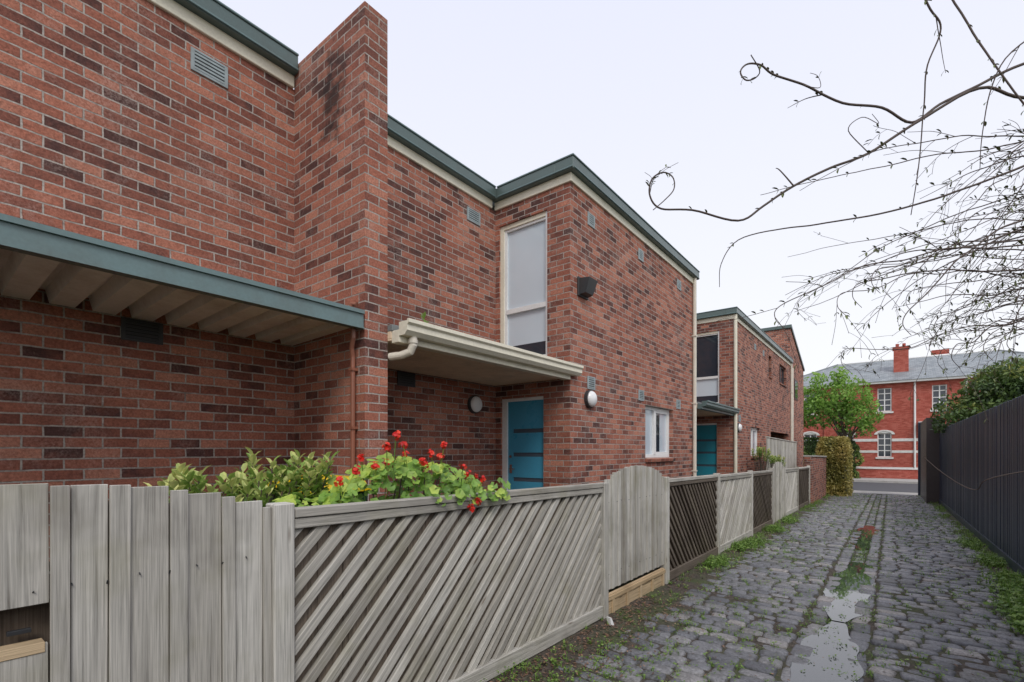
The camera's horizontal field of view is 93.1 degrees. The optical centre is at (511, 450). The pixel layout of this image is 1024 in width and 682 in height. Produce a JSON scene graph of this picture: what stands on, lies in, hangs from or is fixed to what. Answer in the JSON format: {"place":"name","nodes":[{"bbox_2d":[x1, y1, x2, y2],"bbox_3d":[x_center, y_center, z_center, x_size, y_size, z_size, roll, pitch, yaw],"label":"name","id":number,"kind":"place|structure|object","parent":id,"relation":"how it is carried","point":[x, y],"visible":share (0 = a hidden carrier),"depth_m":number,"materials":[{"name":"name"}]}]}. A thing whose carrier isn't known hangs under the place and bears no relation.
{"place":"outdoors","nodes":[
{"label":"outdoors","id":0,"kind":"place"},
{"bbox_2d":[262,475,370,638],"bbox_3d":[-1.489,0.840,3.676,0.633,1.279,0.560,0,0,38],"label":"wheelie bin","id":1,"kind":"object","parent":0,"point":[359,492],"visible":0.03,"depth_m":3.60,"materials":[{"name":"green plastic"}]},
{"bbox_2d":[262,567,659,653],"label":"front yard ground","id":2,"kind":"structure","parent":0,"point":[629,581],"depth_m":5.73,"materials":[{"name":"soil"}]},
{"bbox_2d":[143,447,338,681],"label":"variegated shrub","id":3,"kind":"object","parent":2,"relation":"on","point":[239,485],"visible":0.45,"depth_m":2.84,"materials":[{"name":"green plant"}]},
{"bbox_2d":[273,430,510,512],"bbox_3d":[-0.703,0.686,3.249,0.673,1.633,1.686,0,0,38],"label":"geranium plant","id":4,"kind":"object","parent":2,"relation":"on","point":[404,466],"visible":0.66,"depth_m":3.21,"materials":[{"name":"green plant"}]},
{"bbox_2d":[294,1,692,500],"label":"walls","id":5,"kind":"structure","parent":2,"relation":"on","point":[385,235],"depth_m":7.02,"materials":[{"name":"brick"}]},
{"bbox_2d":[348,302,357,474],"bbox_3d":[-1.483,0.056,4.551,0.119,2.889,0.093,0,0,38],"label":"copper downpipe","id":6,"kind":"object","parent":5,"relation":"attached to","point":[352,369],"visible":0.59,"depth_m":4.55,"materials":[{"name":"brown metal"}]},
{"bbox_2d":[467,395,481,412],"bbox_3d":[-0.555,-0.720,7.565,0.130,0.280,0.280,0,0,38],"label":"bulkhead lamp","id":7,"kind":"object","parent":5,"relation":"attached to","point":[474,403],"visible":1,"depth_m":7.50,"materials":[{"name":"white glass"}]},
{"bbox_2d":[388,318,583,385],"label":"porch roof","id":8,"kind":"structure","parent":5,"relation":"attached to","point":[418,346],"depth_m":5.81,"materials":[{"name":"beige paint"}]},
{"bbox_2d":[420,312,429,322],"bbox_3d":[-0.871,-1.302,4.843,0.100,0.144,0.101,0,0,38],"label":"gutter weed","id":9,"kind":"object","parent":8,"relation":"on","point":[423,316],"visible":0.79,"depth_m":4.83,"materials":[{"name":"green plant"}]},
{"bbox_2d":[397,206,680,408],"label":"vents","id":10,"kind":"object","parent":5,"relation":"attached to","point":[407,379],"visible":1,"depth_m":7.59,"materials":[{"name":"grey metal"}]},
{"bbox_2d":[388,114,699,283],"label":"roof trim","id":11,"kind":"structure","parent":5,"relation":"on","point":[424,153],"depth_m":7.47,"materials":[{"name":"green paint"}]},
{"bbox_2d":[577,276,597,299],"bbox_3d":[1.149,-2.475,7.351,0.200,0.290,0.300,0,0,38],"label":"box lamp","id":12,"kind":"object","parent":5,"relation":"attached to","point":[586,286],"visible":1,"depth_m":7.28,"materials":[{"name":"grey metal"}]},
{"bbox_2d":[500,211,675,489],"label":"windows and door","id":13,"kind":"structure","parent":5,"relation":"attached to","point":[523,283],"depth_m":7.79,"materials":[{"name":"beige paint"}]},
{"bbox_2d":[584,390,596,407],"bbox_3d":[1.245,-0.800,7.530,0.130,0.280,0.280,0,0,38],"label":"bulkhead lamp","id":14,"kind":"object","parent":5,"relation":"attached to","point":[590,398],"visible":1,"depth_m":7.46,"materials":[{"name":"white glass"}]},
{"bbox_2d":[692,278,696,475],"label":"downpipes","id":15,"kind":"object","parent":5,"relation":"attached to","point":[694,403],"visible":0.88,"depth_m":11.47,"materials":[{"name":"beige metal"}]},
{"bbox_2d":[697,319,789,473],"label":"walls","id":16,"kind":"structure","parent":2,"relation":"on","point":[763,402],"depth_m":15.99,"materials":[{"name":"brick"}]},
{"bbox_2d":[697,400,739,415],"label":"porch roof","id":17,"kind":"structure","parent":16,"relation":"attached to","point":[708,408],"depth_m":13.27,"materials":[{"name":"green metal"}]},
{"bbox_2d":[737,423,741,431],"bbox_3d":[7.001,-0.700,14.898,0.130,0.280,0.280,0,0,38],"label":"bulkhead lamp","id":18,"kind":"object","parent":16,"relation":"attached to","point":[739,427],"visible":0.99,"depth_m":14.82,"materials":[{"name":"white glass"}]},
{"bbox_2d":[697,331,786,475],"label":"windows and door","id":19,"kind":"structure","parent":16,"relation":"attached to","point":[707,365],"depth_m":15.13,"materials":[{"name":"teal paint"}]},
{"bbox_2d":[697,306,793,365],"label":"roof trim","id":20,"kind":"structure","parent":16,"relation":"on","point":[754,329],"depth_m":15.43,"materials":[{"name":"green paint"}]},
{"bbox_2d":[738,343,763,421],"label":"vents","id":21,"kind":"object","parent":16,"relation":"attached to","point":[739,418],"visible":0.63,"depth_m":15.19,"materials":[{"name":"grey metal"}]},
{"bbox_2d":[734,314,792,472],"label":"downpipes","id":22,"kind":"object","parent":16,"relation":"attached to","point":[735,394],"visible":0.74,"depth_m":14.53,"materials":[{"name":"beige metal"}]},
{"bbox_2d":[751,446,770,470],"bbox_3d":[7.072,0.689,13.793,0.496,1.626,0.619,0,0,38],"label":"shrub","id":23,"kind":"object","parent":2,"relation":"on","point":[759,452],"visible":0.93,"depth_m":13.74,"materials":[{"name":"green plant"}]},
{"bbox_2d":[769,455,785,467],"bbox_3d":[8.303,0.814,15.339,0.547,1.380,1.218,0,0,38],"label":"shrub","id":24,"kind":"object","parent":2,"relation":"on","point":[773,458],"visible":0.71,"depth_m":15.29,"materials":[{"name":"green plant"}]},
{"bbox_2d":[765,437,796,469],"bbox_3d":[9.691,0.744,17.301,0.070,2.344,6.000,0,0,38],"label":"paling screen","id":25,"kind":"object","parent":2,"relation":"on","point":[782,448],"visible":0.48,"depth_m":17.23,"materials":[{"name":"grey wood"}]},
{"bbox_2d":[219,0,1023,374],"label":"sky","id":26,"kind":"structure","parent":0,"point":[508,89],"materials":[{"name":"white"}]},
{"bbox_2d":[487,494,1023,681],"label":"lane soil","id":27,"kind":"structure","parent":0,"point":[691,584],"depth_m":4.95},
{"bbox_2d":[295,483,603,681],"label":"lattice fence","id":28,"kind":"object","parent":27,"relation":"on","point":[423,589],"visible":0.9,"depth_m":3.20,"materials":[{"name":"grey wood"}]},
{"bbox_2d":[266,465,809,681],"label":"fence posts","id":29,"kind":"object","parent":27,"relation":"on","point":[283,591],"visible":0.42,"depth_m":2.35,"materials":[{"name":"grey wood"}]},
{"bbox_2d":[0,483,271,681],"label":"timber gate","id":30,"kind":"structure","parent":29,"relation":"attached to","point":[127,583],"depth_m":1.89,"materials":[{"name":"grey wood"}]},
{"bbox_2d":[604,465,665,613],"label":"timber gate","id":31,"kind":"structure","parent":29,"relation":"attached to","point":[636,521],"depth_m":5.59,"materials":[{"name":"grey wood"}]},
{"bbox_2d":[773,462,783,522],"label":"timber gate","id":32,"kind":"structure","parent":29,"relation":"attached to","point":[778,467],"depth_m":12.75,"materials":[{"name":"grey wood"}]},
{"bbox_2d":[606,617,613,624],"bbox_3d":[0.974,1.688,4.781,0.050,0.085,0.076,0,0,-30],"label":"plastic scrap","id":33,"kind":"object","parent":27,"relation":"on","point":[609,620],"visible":0.8,"depth_m":4.76,"materials":[{"name":"white paint"}]},
{"bbox_2d":[670,475,717,579],"bbox_3d":[2.761,1.070,7.335,0.080,1.382,2.352,0,0,38],"label":"lattice fence","id":34,"kind":"object","parent":27,"relation":"on","point":[693,521],"visible":0.86,"depth_m":7.20,"materials":[{"name":"wood"}]},
{"bbox_2d":[720,472,751,552],"bbox_3d":[4.279,1.109,9.277,0.080,1.374,2.462,0,0,38],"label":"lattice fence","id":35,"kind":"object","parent":27,"relation":"on","point":[735,505],"visible":0.84,"depth_m":9.16,"materials":[{"name":"grey wood"}]},
{"bbox_2d":[489,524,1010,681],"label":"leaf litter","id":36,"kind":"object","parent":27,"relation":"on","point":[579,638],"visible":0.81,"depth_m":4.48,"materials":[{"name":"plant"}]},
{"bbox_2d":[479,493,1023,681],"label":"grass weeds","id":37,"kind":"object","parent":27,"relation":"on","point":[1011,585],"depth_m":6.10,"materials":[{"name":"green plant"}]},
{"bbox_2d":[753,470,772,533],"bbox_3d":[5.763,1.143,11.177,0.080,1.370,2.241,0,0,38],"label":"lattice fence","id":38,"kind":"object","parent":27,"relation":"on","point":[762,497],"visible":0.82,"depth_m":11.12,"materials":[{"name":"wood"}]},
{"bbox_2d":[558,493,1023,681],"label":"cobblestone lane","id":39,"kind":"structure","parent":27,"relation":"on","point":[933,644],"depth_m":5.32,"materials":[{"name":"grey stone"}]},
{"bbox_2d":[788,621,863,681],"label":"puddle","id":40,"kind":"object","parent":39,"relation":"on","point":[821,659],"visible":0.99,"depth_m":4.13,"materials":[{"name":"grey liquid"}]},
{"bbox_2d":[822,568,873,621],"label":"puddle","id":41,"kind":"object","parent":39,"relation":"on","point":[841,595],"visible":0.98,"depth_m":6.12,"materials":[{"name":"grey liquid"}]},
{"bbox_2d":[849,525,879,549],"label":"puddle","id":42,"kind":"object","parent":39,"relation":"on","point":[863,542],"visible":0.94,"depth_m":10.58,"materials":[{"name":"green liquid"}]},
{"bbox_2d":[786,468,797,515],"bbox_3d":[8.284,1.200,14.404,0.080,1.372,2.350,0,0,38],"label":"lattice fence","id":43,"kind":"object","parent":27,"relation":"on","point":[791,491],"visible":0.87,"depth_m":14.43,"materials":[{"name":"grey wood"}]},
{"bbox_2d":[799,467,809,508],"bbox_3d":[9.885,1.237,16.453,0.080,1.378,2.754,0,0,38],"label":"lattice fence","id":44,"kind":"object","parent":27,"relation":"on","point":[804,500],"visible":0.73,"depth_m":16.46,"materials":[{"name":"wood"}]},
{"bbox_2d":[839,562,873,571],"bbox_3d":[5.519,1.857,7.744,0.508,0.011,0.800,0,0,38],"label":"moss patch","id":45,"kind":"object","parent":27,"relation":"on","point":[859,565],"visible":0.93,"depth_m":7.82,"materials":[{"name":"green plant"}]},
{"bbox_2d":[852,482,917,492],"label":"road","id":46,"kind":"structure","parent":0,"point":[887,487],"depth_m":27.81,"materials":[{"name":"grey asphalt"}]},
{"bbox_2d":[852,480,917,494],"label":"curb","id":47,"kind":"structure","parent":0,"point":[883,492],"depth_m":24.81,"materials":[{"name":"concrete"}]},
{"bbox_2d":[853,478,917,481],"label":"footpath","id":48,"kind":"structure","parent":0,"point":[890,479],"depth_m":33.46,"materials":[{"name":"concrete"}]},
{"bbox_2d":[803,386,820,428],"bbox_3d":[21.896,-1.540,38.728,5.319,7.281,4.040,0,0,38],"label":"street tree","id":49,"kind":"object","parent":48,"relation":"on","point":[807,425],"visible":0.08,"depth_m":37.42,"materials":[{"name":"green plant"}]},
{"bbox_2d":[803,436,864,477],"bbox_3d":[22.239,0.596,37.317,8.063,3.420,1.431,0,0,38],"label":"dark hedge","id":50,"kind":"object","parent":48,"relation":"on","point":[809,446],"visible":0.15,"depth_m":35.45,"materials":[{"name":"green plant"}]},
{"bbox_2d":[803,366,884,440],"bbox_3d":[23.900,-2.075,35.226,5.204,8.351,3.716,0,0,38],"label":"street tree","id":51,"kind":"object","parent":48,"relation":"on","point":[848,412],"visible":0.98,"depth_m":34.90,"materials":[{"name":"green plant"}]},
{"bbox_3d":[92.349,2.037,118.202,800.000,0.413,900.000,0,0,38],"label":"ground","id":52,"kind":"structure","parent":0,"visible":0},
{"bbox_2d":[0,0,293,563],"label":"walls","id":53,"kind":"structure","parent":52,"relation":"on","point":[122,123],"depth_m":4.21,"materials":[{"name":"brick"}]},
{"bbox_2d":[121,46,227,344],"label":"vents","id":54,"kind":"object","parent":53,"relation":"attached to","point":[213,70],"visible":1,"depth_m":4.34,"materials":[{"name":"grey metal"}]},
{"bbox_2d":[0,213,364,345],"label":"carport roof","id":55,"kind":"structure","parent":53,"relation":"attached to","point":[62,267],"depth_m":3.57,"materials":[{"name":"green metal"}]},
{"bbox_2d":[147,0,298,88],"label":"roof trim","id":56,"kind":"structure","parent":53,"relation":"on","point":[225,26],"depth_m":4.79,"materials":[{"name":"green paint"}]},
{"bbox_2d":[765,329,802,466],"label":"walls","id":57,"kind":"structure","parent":52,"relation":"on","point":[780,338],"depth_m":24.31,"materials":[{"name":"brick"}]},
{"bbox_2d":[761,324,804,370],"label":"roof","id":58,"kind":"structure","parent":57,"relation":"on","point":[779,328],"depth_m":23.34,"materials":[{"name":"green metal"}]},
{"bbox_2d":[792,368,797,440],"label":"windows and pipe","id":59,"kind":"structure","parent":57,"relation":"attached to","point":[794,389],"depth_m":22.89,"materials":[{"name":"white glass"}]},
{"bbox_2d":[803,455,826,503],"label":"brick garden wall","id":60,"kind":"structure","parent":52,"relation":"on","point":[816,463],"depth_m":18.68,"materials":[{"name":"brick"}]},
{"bbox_2d":[815,435,854,496],"bbox_3d":[15.398,0.828,23.105,1.492,3.056,3.347,0,0,38],"label":"clipped hedge","id":61,"kind":"object","parent":52,"relation":"on","point":[839,466],"visible":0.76,"depth_m":21.92,"materials":[{"name":"green plant"}]},
{"bbox_2d":[855,467,917,478],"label":"brick wall","id":62,"kind":"structure","parent":52,"relation":"on","point":[901,473],"depth_m":34.75,"materials":[{"name":"red brick"}]},
{"bbox_2d":[803,343,979,466],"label":"walls","id":63,"kind":"structure","parent":52,"relation":"on","point":[899,422],"depth_m":39.91,"materials":[{"name":"red brick"}]},
{"bbox_2d":[803,375,979,467],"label":"windows and trim","id":64,"kind":"structure","parent":63,"relation":"attached to","point":[884,440],"depth_m":40.26,"materials":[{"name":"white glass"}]},
{"bbox_2d":[803,349,1023,386],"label":"roof","id":65,"kind":"structure","parent":63,"relation":"on","point":[884,370],"depth_m":40.88,"materials":[{"name":"tile"}]},
{"bbox_2d":[918,417,939,502],"bbox_3d":[17.530,0.450,20.409,0.450,3.500,4.955,0,0,37],"label":"brown clad fence","id":66,"kind":"object","parent":52,"relation":"on","point":[928,472],"visible":0.8,"depth_m":18.52,"materials":[{"name":"grey paint"}]},
{"bbox_2d":[927,355,1023,435],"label":"garden tree","id":67,"kind":"object","parent":52,"relation":"on","point":[991,394],"visible":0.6,"depth_m":15.69,"materials":[{"name":"green plant"}]},
{"bbox_2d":[939,395,1023,575],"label":"charcoal paling fence","id":68,"kind":"object","parent":52,"relation":"on","point":[976,451],"visible":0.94,"depth_m":8.99,"materials":[{"name":"paint"}]},
{"bbox_2d":[646,0,1023,489],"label":"climbing vine","id":69,"kind":"object","parent":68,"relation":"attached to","point":[1015,229],"visible":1,"depth_m":2.46,"materials":[{"name":"brown plant"}]}
]}

